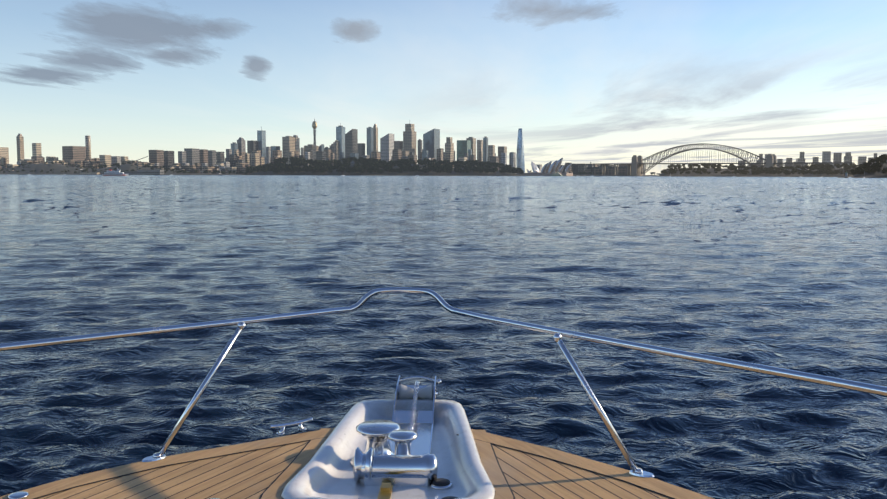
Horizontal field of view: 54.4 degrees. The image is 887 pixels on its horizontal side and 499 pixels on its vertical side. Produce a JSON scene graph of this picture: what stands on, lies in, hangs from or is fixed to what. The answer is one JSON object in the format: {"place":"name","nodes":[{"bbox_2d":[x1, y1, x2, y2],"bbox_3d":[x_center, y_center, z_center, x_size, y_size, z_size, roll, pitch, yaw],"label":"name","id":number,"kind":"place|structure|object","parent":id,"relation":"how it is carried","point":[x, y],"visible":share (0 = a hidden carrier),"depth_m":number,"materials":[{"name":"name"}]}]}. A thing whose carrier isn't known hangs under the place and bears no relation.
{"place":"outdoors","nodes":[
{"label":"outdoors","id":0,"kind":"place"},
{"bbox_2d":[0,163,242,174],"bbox_3d":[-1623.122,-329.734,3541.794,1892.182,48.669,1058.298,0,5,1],"label":"shoreline land","id":1,"kind":"structure","parent":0,"point":[56,167],"depth_m":3221.64,"materials":[{"name":"green plant"}]},
{"bbox_2d":[0,161,247,174],"bbox_3d":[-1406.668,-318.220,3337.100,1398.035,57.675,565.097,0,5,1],"label":"trees","id":2,"kind":"object","parent":1,"relation":"on","point":[161,167],"visible":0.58,"depth_m":3261.31,"materials":[{"name":"green plant"}]},
{"bbox_2d":[0,134,250,174],"bbox_3d":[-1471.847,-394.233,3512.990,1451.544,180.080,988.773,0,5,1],"label":"city buildings","id":3,"kind":"structure","parent":1,"relation":"on","point":[199,160],"depth_m":3703.01,"materials":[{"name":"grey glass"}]},
{"bbox_2d":[312,118,316,145],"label":"observation tower","id":4,"kind":"structure","parent":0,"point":[314,125],"depth_m":4621.23,"materials":[{"name":"grey concrete"}]},
{"bbox_2d":[225,124,515,172],"bbox_3d":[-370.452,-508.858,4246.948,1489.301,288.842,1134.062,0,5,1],"label":"city skyline buildings","id":5,"kind":"structure","parent":0,"point":[343,145],"depth_m":4514.50,"materials":[{"name":"grey glass"}]},
{"bbox_2d":[377,483,392,498],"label":"chain stopper","id":6,"kind":"object","parent":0,"point":[385,490],"visible":0.9,"depth_m":2.89,"materials":[{"name":"gold metal"}]},
{"bbox_2d":[249,163,521,175],"bbox_3d":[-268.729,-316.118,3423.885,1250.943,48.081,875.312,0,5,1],"label":"shore botanic gardens","id":7,"kind":"object","parent":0,"point":[409,173],"visible":0.31,"depth_m":3132.28,"materials":[{"name":"green plant"}]},
{"bbox_2d":[246,156,523,174],"bbox_3d":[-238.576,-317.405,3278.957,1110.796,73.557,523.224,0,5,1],"label":"trees","id":8,"kind":"object","parent":7,"relation":"on","point":[362,165],"visible":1,"depth_m":3205.87,"materials":[{"name":"green plant"}]},
{"bbox_2d":[259,428,514,498],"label":"deck border trim","id":9,"kind":"structure","parent":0,"point":[488,456],"depth_m":2.99,"materials":[{"name":"brown wood"}]},
{"bbox_2d":[0,175,886,498],"bbox_3d":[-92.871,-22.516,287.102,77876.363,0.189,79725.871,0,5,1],"label":"harbour water","id":10,"kind":"structure","parent":0,"point":[790,273],"depth_m":15.78,"materials":[{"name":"blue liquid"}]},
{"bbox_2d":[102,169,128,175],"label":"ferry","id":11,"kind":"object","parent":10,"relation":"on","point":[110,172],"visible":0.94,"depth_m":1150.69,"materials":[{"name":"white metal"}]},
{"bbox_2d":[0,428,713,498],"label":"deck edge","id":12,"kind":"object","parent":10,"relation":"on","point":[663,488],"visible":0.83,"depth_m":3.05,"materials":[{"name":"brown wood"}]},
{"bbox_2d":[269,417,312,434],"bbox_3d":[-0.605,0.707,3.429,0.186,0.051,0.034,-4,6,-37],"label":"mooring cleat","id":13,"kind":"object","parent":12,"relation":"attached to","point":[301,428],"visible":1,"depth_m":3.42,"materials":[{"name":"silver metal"}]},
{"bbox_2d":[37,441,670,498],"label":"boat deck","id":14,"kind":"structure","parent":12,"relation":"on","point":[254,474],"depth_m":2.89,"materials":[{"name":"brown wood"}]},
{"bbox_2d":[8,491,219,498],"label":"yacht deck caps","id":15,"kind":"object","parent":14,"relation":"on","point":[20,495],"visible":1,"depth_m":2.72,"materials":[{"name":"silver metal"}]},
{"bbox_2d":[281,399,494,498],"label":"anchor well","id":16,"kind":"object","parent":12,"relation":"attached to","point":[325,471],"visible":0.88,"depth_m":3.14,"materials":[{"name":"white plastic"}]},
{"bbox_2d":[350,420,437,486],"bbox_3d":[-0.184,0.726,3.140,0.332,0.163,0.367,0,5,1],"label":"anchor windlass","id":17,"kind":"object","parent":16,"relation":"on","point":[378,461],"visible":1,"depth_m":2.99,"materials":[{"name":"silver metal"}]},
{"bbox_2d":[390,375,440,454],"bbox_3d":[-0.121,0.688,3.661,0.210,0.140,0.870,0,5,1],"label":"anchor roller","id":18,"kind":"object","parent":16,"relation":"attached to","point":[423,428],"visible":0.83,"depth_m":3.76,"materials":[{"name":"silver metal"}]},
{"bbox_2d":[408,381,419,429],"bbox_3d":[-0.144,0.704,3.552,0.041,0.114,1.012,0,5,4],"label":"anchor chain","id":19,"kind":"object","parent":18,"relation":"on","point":[413,417],"visible":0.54,"depth_m":3.76,"materials":[{"name":"silver metal"}]},
{"bbox_2d":[430,478,457,498],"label":"yacht foot switches","id":20,"kind":"object","parent":16,"relation":"on","point":[441,484],"visible":0.98,"depth_m":2.96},
{"bbox_2d":[0,287,886,477],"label":"bow railing","id":21,"kind":"object","parent":12,"relation":"attached to","point":[557,333],"visible":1,"depth_m":3.05,"materials":[{"name":"silver metal"}]},
{"bbox_2d":[550,172,562,175],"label":"ferry","id":22,"kind":"object","parent":10,"relation":"on","point":[556,174],"visible":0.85,"depth_m":3223.09,"materials":[{"name":"white"}]},
{"bbox_2d":[0,0,886,174],"label":"sky","id":23,"kind":"structure","parent":0,"point":[583,81],"materials":[{"name":"blue"}]},
{"bbox_2d":[516,128,524,173],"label":"skyscraper","id":24,"kind":"structure","parent":0,"point":[520,161],"depth_m":4752.87,"materials":[{"name":"blue glass"}]},
{"bbox_2d":[573,175,657,175],"bbox_3d":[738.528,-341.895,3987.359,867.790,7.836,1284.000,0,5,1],"label":"circular quay shore","id":25,"kind":"structure","parent":0,"point":[610,175],"depth_m":3667.86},
{"bbox_2d":[518,158,572,175],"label":"opera house","id":26,"kind":"structure","parent":25,"relation":"on","point":[548,169],"depth_m":3402.01,"materials":[{"name":"tile"}]},
{"bbox_2d":[537,162,644,174],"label":"buildings","id":27,"kind":"structure","parent":25,"relation":"on","point":[593,169],"depth_m":3911.01,"materials":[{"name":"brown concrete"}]},
{"bbox_2d":[531,172,660,175],"bbox_3d":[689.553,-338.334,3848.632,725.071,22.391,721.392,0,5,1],"label":"trees","id":28,"kind":"object","parent":25,"relation":"on","point":[591,173],"visible":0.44,"depth_m":3720.55,"materials":[{"name":"green plant"}]},
{"bbox_2d":[572,143,853,175],"bbox_3d":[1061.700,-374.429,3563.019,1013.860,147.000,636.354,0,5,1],"label":"arch bridge","id":29,"kind":"structure","parent":0,"point":[635,167],"depth_m":3579.81,"materials":[{"name":"grey metal"}]},
{"bbox_2d":[659,167,856,176],"bbox_3d":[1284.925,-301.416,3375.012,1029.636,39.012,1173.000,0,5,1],"label":"shoreline land","id":30,"kind":"structure","parent":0,"point":[711,170],"depth_m":3052.49,"materials":[{"name":"green plant"}]},
{"bbox_2d":[661,163,857,175],"bbox_3d":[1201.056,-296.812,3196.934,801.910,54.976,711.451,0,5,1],"label":"trees","id":31,"kind":"object","parent":30,"relation":"on","point":[827,169],"visible":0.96,"depth_m":3140.03,"materials":[{"name":"green plant"}]},
{"bbox_2d":[738,151,886,170],"bbox_3d":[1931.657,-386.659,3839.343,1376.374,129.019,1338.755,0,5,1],"label":"shore buildings","id":32,"kind":"structure","parent":30,"relation":"on","point":[826,156],"depth_m":4330.39,"materials":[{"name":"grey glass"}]},
{"bbox_2d":[851,163,886,177],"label":"shoreline land","id":33,"kind":"structure","parent":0,"point":[876,174],"depth_m":1509.45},
{"bbox_2d":[850,154,886,175],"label":"trees","id":34,"kind":"object","parent":33,"relation":"on","point":[866,166],"visible":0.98,"depth_m":1571.56,"materials":[{"name":"green plant"}]}
]}

